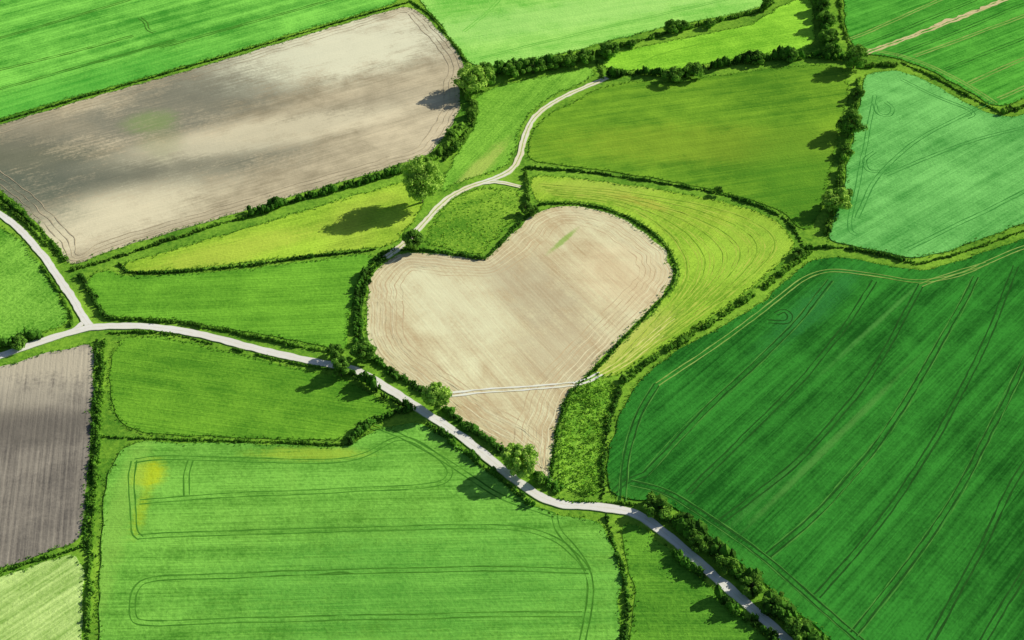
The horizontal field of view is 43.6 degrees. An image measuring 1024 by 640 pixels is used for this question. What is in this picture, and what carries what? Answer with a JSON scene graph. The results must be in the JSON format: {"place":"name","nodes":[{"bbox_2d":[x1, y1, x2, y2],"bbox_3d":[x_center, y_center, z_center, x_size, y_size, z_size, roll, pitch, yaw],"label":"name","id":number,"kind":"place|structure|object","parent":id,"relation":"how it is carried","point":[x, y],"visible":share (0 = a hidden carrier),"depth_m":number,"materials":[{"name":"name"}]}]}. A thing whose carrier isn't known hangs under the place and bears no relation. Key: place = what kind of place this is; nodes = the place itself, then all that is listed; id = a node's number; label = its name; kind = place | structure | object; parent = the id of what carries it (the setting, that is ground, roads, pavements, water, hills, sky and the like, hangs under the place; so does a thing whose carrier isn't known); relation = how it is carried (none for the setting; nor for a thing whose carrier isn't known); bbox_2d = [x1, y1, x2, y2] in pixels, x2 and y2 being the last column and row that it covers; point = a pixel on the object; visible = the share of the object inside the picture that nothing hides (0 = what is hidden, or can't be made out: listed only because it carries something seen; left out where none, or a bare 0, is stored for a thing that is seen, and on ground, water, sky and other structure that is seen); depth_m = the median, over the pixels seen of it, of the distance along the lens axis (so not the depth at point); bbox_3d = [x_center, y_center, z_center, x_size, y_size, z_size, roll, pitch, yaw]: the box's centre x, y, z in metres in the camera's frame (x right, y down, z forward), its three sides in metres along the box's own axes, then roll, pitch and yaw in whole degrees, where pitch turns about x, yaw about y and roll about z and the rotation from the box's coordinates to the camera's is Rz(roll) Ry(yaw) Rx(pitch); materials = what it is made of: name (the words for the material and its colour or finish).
{"place":"outdoors","nodes":[
{"label":"outdoors","id":0,"kind":"place"},
{"bbox_2d":[0,228,67,337],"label":"meadow","id":1,"kind":"structure","parent":0,"point":[29,297],"depth_m":557.48,"materials":[{"name":"green plant"}]},
{"bbox_2d":[0,555,84,639],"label":"crop field","id":2,"kind":"structure","parent":0,"point":[40,601],"depth_m":430.77,"materials":[{"name":"green plant"}]},
{"bbox_2d":[0,211,92,324],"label":"gravel road","id":3,"kind":"structure","parent":0,"point":[67,290],"depth_m":571.91,"materials":[{"name":"grey gravel"}]},
{"bbox_2d":[0,344,93,567],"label":"ploughed field","id":4,"kind":"structure","parent":0,"point":[45,404],"depth_m":485.37,"materials":[{"name":"soil"}]},
{"bbox_2d":[0,0,396,117],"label":"crop field","id":5,"kind":"structure","parent":0,"point":[176,20],"depth_m":741.10,"materials":[{"name":"green plant"}]},
{"bbox_2d":[0,0,332,89],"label":"tramlines","id":6,"kind":"object","parent":5,"relation":"on","point":[122,39],"visible":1,"depth_m":735.32,"materials":[{"name":"green plant"}]},
{"bbox_2d":[88,254,371,347],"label":"crop field","id":7,"kind":"structure","parent":0,"point":[309,301],"depth_m":555.80,"materials":[{"name":"green plant"}]},
{"bbox_2d":[0,7,463,263],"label":"ploughed field","id":8,"kind":"structure","parent":0,"point":[91,176],"depth_m":658.86,"materials":[{"name":"soil"}]},
{"bbox_2d":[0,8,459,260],"bbox_3d":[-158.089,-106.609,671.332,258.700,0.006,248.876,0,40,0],"label":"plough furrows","id":9,"kind":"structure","parent":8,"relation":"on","point":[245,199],"depth_m":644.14,"materials":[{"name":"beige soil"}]},
{"bbox_2d":[109,336,390,439],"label":"crop field","id":10,"kind":"structure","parent":0,"point":[162,385],"depth_m":508.02,"materials":[{"name":"green plant"}]},
{"bbox_2d":[125,182,424,271],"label":"meadow","id":11,"kind":"structure","parent":0,"point":[383,216],"depth_m":590.84,"materials":[{"name":"plant"}]},
{"bbox_2d":[99,423,621,639],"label":"crop field","id":12,"kind":"structure","parent":0,"point":[129,561],"depth_m":447.83,"materials":[{"name":"green plant"}]},
{"bbox_2d":[128,424,593,639],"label":"tramlines","id":13,"kind":"object","parent":12,"relation":"on","point":[558,534],"visible":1,"depth_m":453.03,"materials":[{"name":"green plant"}]},
{"bbox_2d":[0,323,793,639],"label":"gravel road","id":14,"kind":"structure","parent":0,"point":[728,587],"depth_m":486.63,"materials":[{"name":"grey gravel"}]},
{"bbox_2d":[428,187,521,253],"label":"meadow","id":15,"kind":"structure","parent":0,"point":[459,224],"depth_m":600.53,"materials":[{"name":"green plant"}]},
{"bbox_2d":[385,76,608,258],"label":"dirt track","id":16,"kind":"structure","parent":0,"point":[422,224],"depth_m":632.01,"materials":[{"name":"beige soil"}]},
{"bbox_2d":[0,0,1023,639],"bbox_3d":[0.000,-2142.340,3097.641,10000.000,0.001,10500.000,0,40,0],"label":"ground","id":17,"kind":"structure","parent":0,"point":[112,424],"depth_m":578.15,"materials":[{"name":"green plant"}]},
{"bbox_2d":[0,325,43,348],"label":"hedge","id":18,"kind":"object","parent":17,"relation":"on","point":[30,334],"visible":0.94,"depth_m":531.84,"materials":[{"name":"green plant"}]},
{"bbox_2d":[0,200,56,255],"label":"grass verge","id":19,"kind":"structure","parent":17,"relation":"on","point":[20,217],"depth_m":596.80,"materials":[{"name":"green plant"}]},
{"bbox_2d":[0,193,68,261],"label":"hedge","id":20,"kind":"object","parent":17,"relation":"on","point":[16,207],"visible":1,"depth_m":598.09,"materials":[{"name":"green plant"}]},
{"bbox_2d":[0,544,85,573],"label":"hedge","id":21,"kind":"object","parent":17,"relation":"on","point":[41,557],"visible":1,"depth_m":444.87,"materials":[{"name":"green plant"}]},
{"bbox_2d":[40,265,73,326],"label":"hedge","id":22,"kind":"object","parent":17,"relation":"on","point":[64,302],"visible":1,"depth_m":558.46,"materials":[{"name":"green plant"}]},
{"bbox_2d":[76,273,109,318],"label":"hedge","id":23,"kind":"object","parent":17,"relation":"on","point":[92,295],"visible":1,"depth_m":554.55,"materials":[{"name":"green plant"}]},
{"bbox_2d":[82,338,106,639],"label":"hedge","id":24,"kind":"object","parent":17,"relation":"on","point":[97,475],"visible":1,"depth_m":471.60,"materials":[{"name":"green plant"}]},
{"bbox_2d":[69,212,255,270],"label":"hedge","id":25,"kind":"object","parent":17,"relation":"on","point":[154,243],"visible":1,"depth_m":586.22,"materials":[{"name":"green plant"}]},
{"bbox_2d":[0,1,408,121],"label":"hedge","id":26,"kind":"object","parent":17,"relation":"on","point":[147,78],"visible":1,"depth_m":711.03,"materials":[{"name":"green plant"}]},
{"bbox_2d":[107,315,329,354],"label":"hedge","id":27,"kind":"object","parent":17,"relation":"on","point":[201,325],"visible":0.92,"depth_m":539.34,"materials":[{"name":"green plant"}]},
{"bbox_2d":[108,328,333,370],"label":"hedge","id":28,"kind":"object","parent":17,"relation":"on","point":[141,331],"visible":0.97,"depth_m":532.36,"materials":[{"name":"green plant"}]},
{"bbox_2d":[102,434,349,446],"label":"hedge","id":29,"kind":"object","parent":17,"relation":"on","point":[244,440],"visible":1,"depth_m":488.84,"materials":[{"name":"green plant"}]},
{"bbox_2d":[118,248,375,273],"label":"hedge","id":30,"kind":"object","parent":17,"relation":"on","point":[308,255],"visible":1,"depth_m":572.45,"materials":[{"name":"green plant"}]},
{"bbox_2d":[246,164,402,214],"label":"hedge","id":31,"kind":"object","parent":17,"relation":"on","point":[273,202],"visible":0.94,"depth_m":614.56,"materials":[{"name":"green plant"}]},
{"bbox_2d":[324,343,344,359],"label":"tree","id":32,"kind":"object","parent":17,"relation":"on","point":[332,349],"visible":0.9,"depth_m":522.37,"materials":[{"name":"green plant"}]},
{"bbox_2d":[331,355,349,375],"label":"tree","id":33,"kind":"object","parent":17,"relation":"on","point":[341,365],"visible":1,"depth_m":512.62,"materials":[{"name":"green plant"}]},
{"bbox_2d":[349,337,376,362],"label":"tree","id":34,"kind":"object","parent":17,"relation":"on","point":[363,351],"visible":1,"depth_m":517.92,"materials":[{"name":"green plant"}]},
{"bbox_2d":[352,246,394,342],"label":"hedge","id":35,"kind":"object","parent":17,"relation":"on","point":[362,276],"visible":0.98,"depth_m":558.17,"materials":[{"name":"green plant"}]},
{"bbox_2d":[346,406,410,444],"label":"hedge","id":36,"kind":"object","parent":17,"relation":"on","point":[360,428],"visible":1,"depth_m":492.58,"materials":[{"name":"green plant"}]},
{"bbox_2d":[344,368,415,410],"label":"hedge","id":37,"kind":"object","parent":17,"relation":"on","point":[371,381],"visible":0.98,"depth_m":507.66,"materials":[{"name":"green plant"}]},
{"bbox_2d":[372,355,434,404],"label":"hedge","id":38,"kind":"object","parent":17,"relation":"on","point":[393,373],"visible":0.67,"depth_m":515.51,"materials":[{"name":"green plant"}]},
{"bbox_2d":[402,229,423,249],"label":"tree","id":39,"kind":"object","parent":17,"relation":"on","point":[408,236],"visible":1,"depth_m":577.43,"materials":[{"name":"green plant"}]},
{"bbox_2d":[400,155,444,202],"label":"tree","id":40,"kind":"object","parent":17,"relation":"on","point":[418,183],"visible":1,"depth_m":597.38,"materials":[{"name":"green plant"}]},
{"bbox_2d":[421,382,452,410],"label":"tree","id":41,"kind":"object","parent":17,"relation":"on","point":[437,394],"visible":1,"depth_m":496.24,"materials":[{"name":"green plant"}]},
{"bbox_2d":[400,247,485,260],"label":"hedge","id":42,"kind":"object","parent":17,"relation":"on","point":[448,252],"visible":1,"depth_m":579.47,"materials":[{"name":"green plant"}]},
{"bbox_2d":[407,90,479,164],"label":"hedge","id":43,"kind":"object","parent":17,"relation":"on","point":[472,111],"visible":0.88,"depth_m":658.17,"materials":[{"name":"green plant"}]},
{"bbox_2d":[450,63,493,93],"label":"tree","id":44,"kind":"object","parent":17,"relation":"on","point":[468,80],"visible":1,"depth_m":683.10,"materials":[{"name":"green plant"}]},
{"bbox_2d":[425,421,534,505],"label":"hedge","id":45,"kind":"object","parent":17,"relation":"on","point":[443,432],"visible":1,"depth_m":480.09,"materials":[{"name":"green plant"}]},
{"bbox_2d":[475,61,495,84],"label":"tree","id":46,"kind":"object","parent":17,"relation":"on","point":[487,66],"visible":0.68,"depth_m":690.30,"materials":[{"name":"green plant"}]},
{"bbox_2d":[441,405,563,493],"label":"hedge","id":47,"kind":"object","parent":17,"relation":"on","point":[475,430],"visible":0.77,"depth_m":489.20,"materials":[{"name":"green plant"}]},
{"bbox_2d":[502,60,525,77],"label":"tree","id":48,"kind":"object","parent":17,"relation":"on","point":[509,69],"visible":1,"depth_m":699.64,"materials":[{"name":"green plant"}]},
{"bbox_2d":[500,442,538,477],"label":"tree","id":49,"kind":"object","parent":17,"relation":"on","point":[515,457],"visible":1,"depth_m":470.47,"materials":[{"name":"green plant"}]},
{"bbox_2d":[492,53,553,74],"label":"hedge","id":50,"kind":"object","parent":17,"relation":"on","point":[499,65],"visible":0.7,"depth_m":704.97,"materials":[{"name":"green plant"}]},
{"bbox_2d":[524,57,546,72],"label":"tree","id":51,"kind":"object","parent":17,"relation":"on","point":[534,68],"visible":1,"depth_m":703.60,"materials":[{"name":"green plant"}]},
{"bbox_2d":[537,201,676,476],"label":"hedge","id":52,"kind":"object","parent":17,"relation":"on","point":[556,431],"visible":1,"depth_m":536.74,"materials":[{"name":"green plant"}]},
{"bbox_2d":[599,40,619,59],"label":"tree","id":53,"kind":"object","parent":17,"relation":"on","point":[609,49],"visible":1,"depth_m":715.19,"materials":[{"name":"green plant"}]},
{"bbox_2d":[599,388,621,498],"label":"hedge","id":54,"kind":"object","parent":17,"relation":"on","point":[617,396],"visible":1,"depth_m":491.94,"materials":[{"name":"green plant"}]},
{"bbox_2d":[604,513,630,639],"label":"hedge","id":55,"kind":"object","parent":17,"relation":"on","point":[626,626],"visible":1,"depth_m":436.08,"materials":[{"name":"green plant"}]},
{"bbox_2d":[605,64,694,77],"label":"hedge","id":56,"kind":"object","parent":17,"relation":"on","point":[611,71],"visible":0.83,"depth_m":702.24,"materials":[{"name":"green plant"}]},
{"bbox_2d":[642,492,672,518],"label":"tree","id":57,"kind":"object","parent":17,"relation":"on","point":[649,509],"visible":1,"depth_m":456.83,"materials":[{"name":"green plant"}]},
{"bbox_2d":[524,165,803,245],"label":"hedge","id":58,"kind":"object","parent":17,"relation":"on","point":[746,200],"visible":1,"depth_m":622.47,"materials":[{"name":"green plant"}]},
{"bbox_2d":[661,66,683,82],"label":"tree","id":59,"kind":"object","parent":17,"relation":"on","point":[672,72],"visible":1,"depth_m":694.97,"materials":[{"name":"green plant"}]},
{"bbox_2d":[671,549,706,580],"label":"hedge","id":60,"kind":"object","parent":17,"relation":"on","point":[688,563],"visible":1,"depth_m":440.42,"materials":[{"name":"green plant"}]},
{"bbox_2d":[683,61,703,77],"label":"tree","id":61,"kind":"object","parent":17,"relation":"on","point":[690,68],"visible":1,"depth_m":698.84,"materials":[{"name":"green plant"}]},
{"bbox_2d":[618,2,771,46],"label":"hedge","id":62,"kind":"object","parent":17,"relation":"on","point":[731,16],"visible":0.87,"depth_m":751.95,"materials":[{"name":"green plant"}]},
{"bbox_2d":[687,528,707,552],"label":"tree","id":63,"kind":"object","parent":17,"relation":"on","point":[703,546],"visible":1,"depth_m":445.62,"materials":[{"name":"green plant"}]},
{"bbox_2d":[648,491,763,596],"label":"hedge","id":64,"kind":"object","parent":17,"relation":"on","point":[683,523],"visible":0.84,"depth_m":447.90,"materials":[{"name":"green plant"}]},
{"bbox_2d":[617,248,812,389],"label":"hedge","id":65,"kind":"object","parent":17,"relation":"on","point":[680,340],"visible":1,"depth_m":540.49,"materials":[{"name":"green plant"}]},
{"bbox_2d":[712,553,739,573],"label":"tree","id":66,"kind":"object","parent":17,"relation":"on","point":[727,564],"visible":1,"depth_m":438.01,"materials":[{"name":"green plant"}]},
{"bbox_2d":[712,583,780,639],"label":"hedge","id":67,"kind":"object","parent":17,"relation":"on","point":[732,607],"visible":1,"depth_m":424.96,"materials":[{"name":"green plant"}]},
{"bbox_2d":[739,572,765,597],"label":"tree","id":68,"kind":"object","parent":17,"relation":"on","point":[758,587],"visible":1,"depth_m":430.54,"materials":[{"name":"green plant"}]},
{"bbox_2d":[691,44,846,74],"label":"hedge","id":69,"kind":"object","parent":17,"relation":"on","point":[723,61],"visible":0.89,"depth_m":714.59,"materials":[{"name":"green plant"}]},
{"bbox_2d":[759,589,828,639],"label":"hedge","id":70,"kind":"object","parent":17,"relation":"on","point":[783,609],"visible":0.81,"depth_m":423.16,"materials":[{"name":"green plant"}]},
{"bbox_2d":[784,615,808,639],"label":"tree","id":71,"kind":"object","parent":17,"relation":"on","point":[793,623],"visible":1,"depth_m":417.33,"materials":[{"name":"green plant"}]},
{"bbox_2d":[816,10,836,26],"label":"tree","id":72,"kind":"object","parent":17,"relation":"on","point":[830,17],"visible":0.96,"depth_m":742.26,"materials":[{"name":"green plant"}]},
{"bbox_2d":[818,28,839,42],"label":"tree","id":73,"kind":"object","parent":17,"relation":"on","point":[832,34],"visible":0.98,"depth_m":725.41,"materials":[{"name":"green plant"}]},
{"bbox_2d":[821,187,851,210],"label":"tree","id":74,"kind":"object","parent":17,"relation":"on","point":[830,199],"visible":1,"depth_m":599.75,"materials":[{"name":"green plant"}]},
{"bbox_2d":[823,76,861,235],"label":"hedge","id":75,"kind":"object","parent":17,"relation":"on","point":[828,226],"visible":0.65,"depth_m":628.78,"materials":[{"name":"green plant"}]},
{"bbox_2d":[835,108,867,132],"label":"tree","id":76,"kind":"object","parent":17,"relation":"on","point":[852,119],"visible":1,"depth_m":651.63,"materials":[{"name":"green plant"}]},
{"bbox_2d":[842,44,868,68],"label":"tree","id":77,"kind":"object","parent":17,"relation":"on","point":[856,54],"visible":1,"depth_m":702.69,"materials":[{"name":"green plant"}]},
{"bbox_2d":[801,243,914,262],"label":"hedge","id":78,"kind":"object","parent":17,"relation":"on","point":[872,252],"visible":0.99,"depth_m":580.91,"materials":[{"name":"green plant"}]},
{"bbox_2d":[901,61,999,111],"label":"hedge","id":79,"kind":"object","parent":17,"relation":"on","point":[961,91],"visible":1,"depth_m":693.47,"materials":[{"name":"green plant"}]},
{"bbox_2d":[912,230,1023,264],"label":"hedge","id":80,"kind":"object","parent":17,"relation":"on","point":[970,249],"visible":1,"depth_m":581.18,"materials":[{"name":"green plant"}]},
{"bbox_2d":[442,68,592,190],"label":"meadow","id":81,"kind":"structure","parent":0,"point":[490,143],"depth_m":668.52,"materials":[{"name":"green plant"}]},
{"bbox_2d":[366,206,672,480],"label":"ploughed field","id":82,"kind":"structure","parent":0,"point":[533,315],"depth_m":548.75,"materials":[{"name":"soil"}]},
{"bbox_2d":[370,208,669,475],"bbox_3d":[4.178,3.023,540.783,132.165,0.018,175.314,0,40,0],"label":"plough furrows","id":83,"kind":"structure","parent":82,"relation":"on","point":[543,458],"depth_m":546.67,"materials":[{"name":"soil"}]},
{"bbox_2d":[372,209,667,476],"bbox_3d":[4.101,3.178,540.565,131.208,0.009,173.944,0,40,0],"label":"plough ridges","id":84,"kind":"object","parent":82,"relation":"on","point":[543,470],"visible":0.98,"depth_m":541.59,"materials":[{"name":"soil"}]},
{"bbox_2d":[452,372,602,396],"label":"tractor track","id":85,"kind":"structure","parent":0,"point":[464,394],"depth_m":512.01,"materials":[{"name":"soil"}]},
{"bbox_2d":[557,378,615,494],"bbox_3d":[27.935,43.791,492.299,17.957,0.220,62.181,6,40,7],"label":"rough meadow","id":86,"kind":"structure","parent":0,"point":[576,443],"depth_m":490.23,"materials":[{"name":"green plant"}]},
{"bbox_2d":[421,0,762,64],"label":"crop field","id":87,"kind":"structure","parent":0,"point":[503,25],"depth_m":755.46,"materials":[{"name":"green plant"}]},
{"bbox_2d":[463,0,723,58],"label":"tramlines","id":88,"kind":"object","parent":87,"relation":"on","point":[575,33],"visible":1,"depth_m":749.47,"materials":[{"name":"green plant"}]},
{"bbox_2d":[600,317,674,375],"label":"tractor track","id":89,"kind":"structure","parent":0,"point":[627,359],"depth_m":528.23,"materials":[{"name":"green plant"}]},
{"bbox_2d":[531,176,793,375],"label":"meadow","id":90,"kind":"structure","parent":0,"point":[784,244],"depth_m":586.65,"materials":[{"name":"green plant"}]},
{"bbox_2d":[538,183,776,369],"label":"mowing swaths","id":91,"kind":"object","parent":90,"relation":"on","point":[693,305],"visible":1,"depth_m":579.37,"materials":[{"name":"green plant"}]},
{"bbox_2d":[528,65,847,228],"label":"crop field","id":92,"kind":"structure","parent":0,"point":[768,136],"depth_m":658.47,"materials":[{"name":"green plant"}]},
{"bbox_2d":[622,524,767,639],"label":"meadow","id":93,"kind":"structure","parent":0,"point":[676,601],"depth_m":430.93,"materials":[{"name":"green plant"}]},
{"bbox_2d":[603,0,814,69],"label":"meadow","id":94,"kind":"structure","parent":0,"point":[791,24],"depth_m":733.02,"materials":[{"name":"green plant"}]},
{"bbox_2d":[607,239,1023,639],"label":"crop field","id":95,"kind":"structure","parent":0,"point":[815,554],"depth_m":488.26,"materials":[{"name":"green plant"}]},
{"bbox_2d":[611,265,1023,639],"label":"tramlines","id":96,"kind":"object","parent":95,"relation":"on","point":[880,526],"visible":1,"depth_m":478.65,"materials":[{"name":"green plant"}]},
{"bbox_2d":[656,245,1023,385],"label":"headland tracks","id":97,"kind":"object","parent":95,"relation":"on","point":[973,266],"visible":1,"depth_m":565.10},
{"bbox_2d":[829,70,1023,257],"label":"crop field","id":98,"kind":"structure","parent":0,"point":[909,206],"depth_m":630.55,"materials":[{"name":"green plant"}]},
{"bbox_2d":[847,79,1023,250],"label":"tramlines","id":99,"kind":"object","parent":98,"relation":"on","point":[915,164],"visible":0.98,"depth_m":638.79,"materials":[{"name":"green plant"}]},
{"bbox_2d":[844,0,1023,105],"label":"crop field","id":100,"kind":"structure","parent":0,"point":[862,16],"depth_m":738.21,"materials":[{"name":"green plant"}]},
{"bbox_2d":[848,0,1023,102],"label":"tramlines","id":101,"kind":"object","parent":100,"relation":"on","point":[948,45],"visible":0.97,"depth_m":723.56,"materials":[{"name":"green plant"}]},
{"bbox_2d":[867,0,1007,54],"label":"bare strip","id":102,"kind":"object","parent":100,"relation":"on","point":[916,34],"visible":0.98,"depth_m":744.69,"materials":[{"name":"beige soil"}]},
{"bbox_2d":[863,0,1023,70],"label":"tramlines","id":103,"kind":"object","parent":100,"relation":"on","point":[951,32],"visible":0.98,"depth_m":741.88,"materials":[{"name":"green plant"}]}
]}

